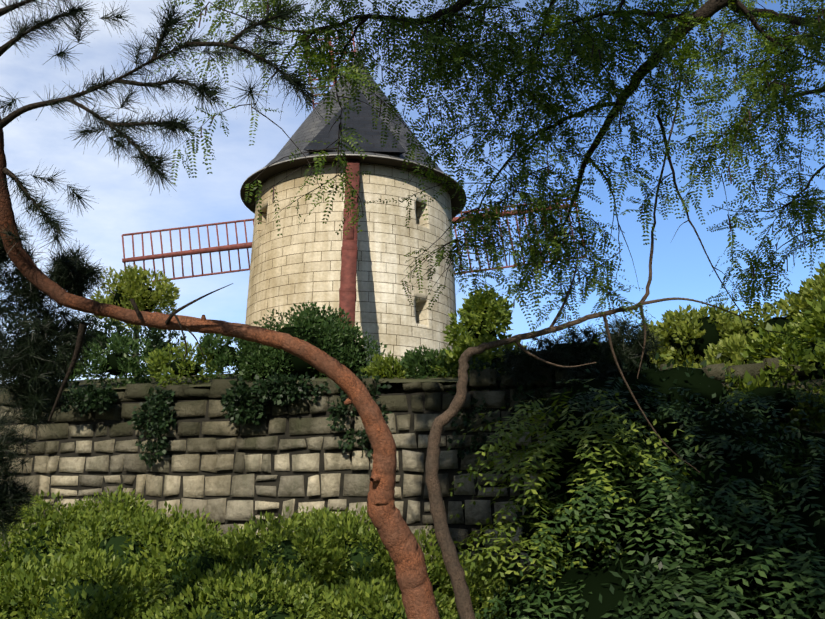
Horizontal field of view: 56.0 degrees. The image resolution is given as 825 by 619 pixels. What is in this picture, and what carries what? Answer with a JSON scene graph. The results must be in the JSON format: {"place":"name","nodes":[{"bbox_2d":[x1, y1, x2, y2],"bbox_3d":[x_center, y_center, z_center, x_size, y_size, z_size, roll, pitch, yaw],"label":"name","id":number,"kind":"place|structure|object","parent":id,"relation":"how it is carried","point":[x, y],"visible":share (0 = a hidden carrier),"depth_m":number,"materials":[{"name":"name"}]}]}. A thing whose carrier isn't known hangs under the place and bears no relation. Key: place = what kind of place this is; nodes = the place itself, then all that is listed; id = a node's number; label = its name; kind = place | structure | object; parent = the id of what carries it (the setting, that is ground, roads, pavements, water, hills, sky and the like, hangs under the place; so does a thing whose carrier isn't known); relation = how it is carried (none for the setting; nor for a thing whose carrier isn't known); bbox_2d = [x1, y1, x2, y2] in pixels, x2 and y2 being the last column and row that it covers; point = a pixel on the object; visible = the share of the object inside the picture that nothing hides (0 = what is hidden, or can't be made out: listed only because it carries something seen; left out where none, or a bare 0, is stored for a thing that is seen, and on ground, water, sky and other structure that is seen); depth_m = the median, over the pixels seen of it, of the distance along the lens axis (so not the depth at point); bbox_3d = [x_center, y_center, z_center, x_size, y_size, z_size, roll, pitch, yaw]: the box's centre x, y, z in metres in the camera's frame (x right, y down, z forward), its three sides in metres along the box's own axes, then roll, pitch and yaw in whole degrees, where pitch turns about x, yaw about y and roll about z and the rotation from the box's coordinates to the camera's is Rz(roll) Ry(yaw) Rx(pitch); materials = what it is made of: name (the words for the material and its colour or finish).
{"place":"outdoors","nodes":[
{"label":"outdoors","id":0,"kind":"place"},
{"bbox_2d":[0,0,439,618],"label":"pine","id":1,"kind":"object","parent":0,"point":[38,391],"depth_m":4.22,"materials":[{"name":"brown plant"}]},
{"bbox_2d":[339,159,359,339],"bbox_3d":[-1.443,-1.050,17.657,0.370,6.849,4.457,1,-13,-3],"label":"wooden post","id":2,"kind":"object","parent":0,"point":[347,288],"visible":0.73,"depth_m":17.70,"materials":[{"name":"red wood"}]},
{"bbox_2d":[245,163,456,397],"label":"mill tower","id":3,"kind":"structure","parent":0,"point":[296,262],"depth_m":20.37,"materials":[{"name":"beige stone"}]},
{"bbox_2d":[240,61,466,217],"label":"conical roof","id":4,"kind":"structure","parent":3,"relation":"on","point":[309,129],"depth_m":21.76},
{"bbox_2d":[303,90,405,154],"bbox_3d":[-2.051,-5.247,21.684,2.469,2.710,3.456,7,-15,-27],"label":"roof dormer","id":5,"kind":"object","parent":4,"relation":"attached to","point":[361,123],"visible":0.62,"depth_m":20.94,"materials":[{"name":"grey"}]},
{"bbox_2d":[1,368,701,401],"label":"coping","id":6,"kind":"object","parent":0,"point":[391,380],"depth_m":11.58,"materials":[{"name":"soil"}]},
{"bbox_2d":[109,289,159,376],"bbox_3d":[-5.349,0.465,15.010,0.826,1.902,0.894,-3,-13,14],"label":"pollard tree stem","id":7,"kind":"object","parent":6,"relation":"on","point":[136,337],"visible":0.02,"depth_m":15.10,"materials":[{"name":"grey plant"}]},
{"bbox_2d":[15,301,455,395],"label":"shrubs","id":8,"kind":"object","parent":6,"relation":"on","point":[412,360],"visible":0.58,"depth_m":11.30,"materials":[{"name":"green plant"}]},
{"bbox_2d":[89,262,824,367],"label":"bush","id":9,"kind":"object","parent":6,"relation":"on","point":[730,344],"visible":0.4,"depth_m":20.00,"materials":[{"name":"green plant"}]},
{"bbox_2d":[493,313,666,401],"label":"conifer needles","id":10,"kind":"object","parent":6,"relation":"on","point":[524,366],"visible":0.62,"depth_m":9.37,"materials":[{"name":"plant"}]},
{"bbox_2d":[122,29,585,281],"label":"windmill sails","id":11,"kind":"object","parent":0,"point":[209,250],"visible":0.21,"depth_m":27.03},
{"bbox_2d":[0,0,824,383],"label":"sky","id":12,"kind":"structure","parent":0,"point":[681,268],"materials":[{"name":"blue"}]},
{"bbox_2d":[3,379,823,576],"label":"stone wall","id":13,"kind":"structure","parent":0,"point":[307,474],"depth_m":10.16,"materials":[{"name":"grey stone"}]},
{"bbox_2d":[147,0,824,392],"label":"locust","id":14,"kind":"object","parent":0,"point":[445,56],"depth_m":4.87},
{"bbox_2d":[189,0,824,353],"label":"locust pods","id":15,"kind":"object","parent":14,"relation":"hanging from","point":[388,31],"visible":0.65,"depth_m":4.89,"materials":[{"name":"green plant"}]},
{"label":"ground","id":16,"kind":"structure","parent":0,"visible":0},
{"bbox_2d":[0,517,506,618],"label":"shrub bushes","id":17,"kind":"object","parent":16,"relation":"on","point":[288,553],"visible":0.23,"depth_m":6.72,"materials":[{"name":"green plant"}]},
{"bbox_2d":[0,281,824,618],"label":"bushes","id":18,"kind":"object","parent":16,"relation":"on","point":[598,581],"depth_m":7.55,"materials":[{"name":"green plant"}]},
{"bbox_2d":[428,378,714,599],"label":"light fern leaves","id":19,"kind":"object","parent":18,"relation":"on","point":[551,443],"visible":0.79,"depth_m":6.49,"materials":[{"name":"green plant"}]},
{"bbox_2d":[0,283,824,618],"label":"bushes","id":20,"kind":"object","parent":16,"relation":"on","point":[318,537],"visible":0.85,"depth_m":6.83,"materials":[{"name":"green plant"}]},
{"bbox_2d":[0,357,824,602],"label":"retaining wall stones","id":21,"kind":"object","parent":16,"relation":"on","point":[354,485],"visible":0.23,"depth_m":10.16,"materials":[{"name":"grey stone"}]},
{"bbox_2d":[425,65,753,618],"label":"tree trunk","id":22,"kind":"object","parent":16,"relation":"on","point":[456,573],"visible":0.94,"depth_m":5.16,"materials":[{"name":"brown plant"}]},
{"bbox_2d":[471,440,824,618],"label":"thicket fern leaves","id":23,"kind":"object","parent":16,"relation":"on","point":[759,564],"visible":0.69,"depth_m":5.87,"materials":[{"name":"green plant"}]},
{"bbox_2d":[531,369,824,618],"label":"dark fern leaves","id":24,"kind":"object","parent":16,"relation":"on","point":[696,606],"visible":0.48,"depth_m":6.89,"materials":[{"name":"green plant"}]}
]}

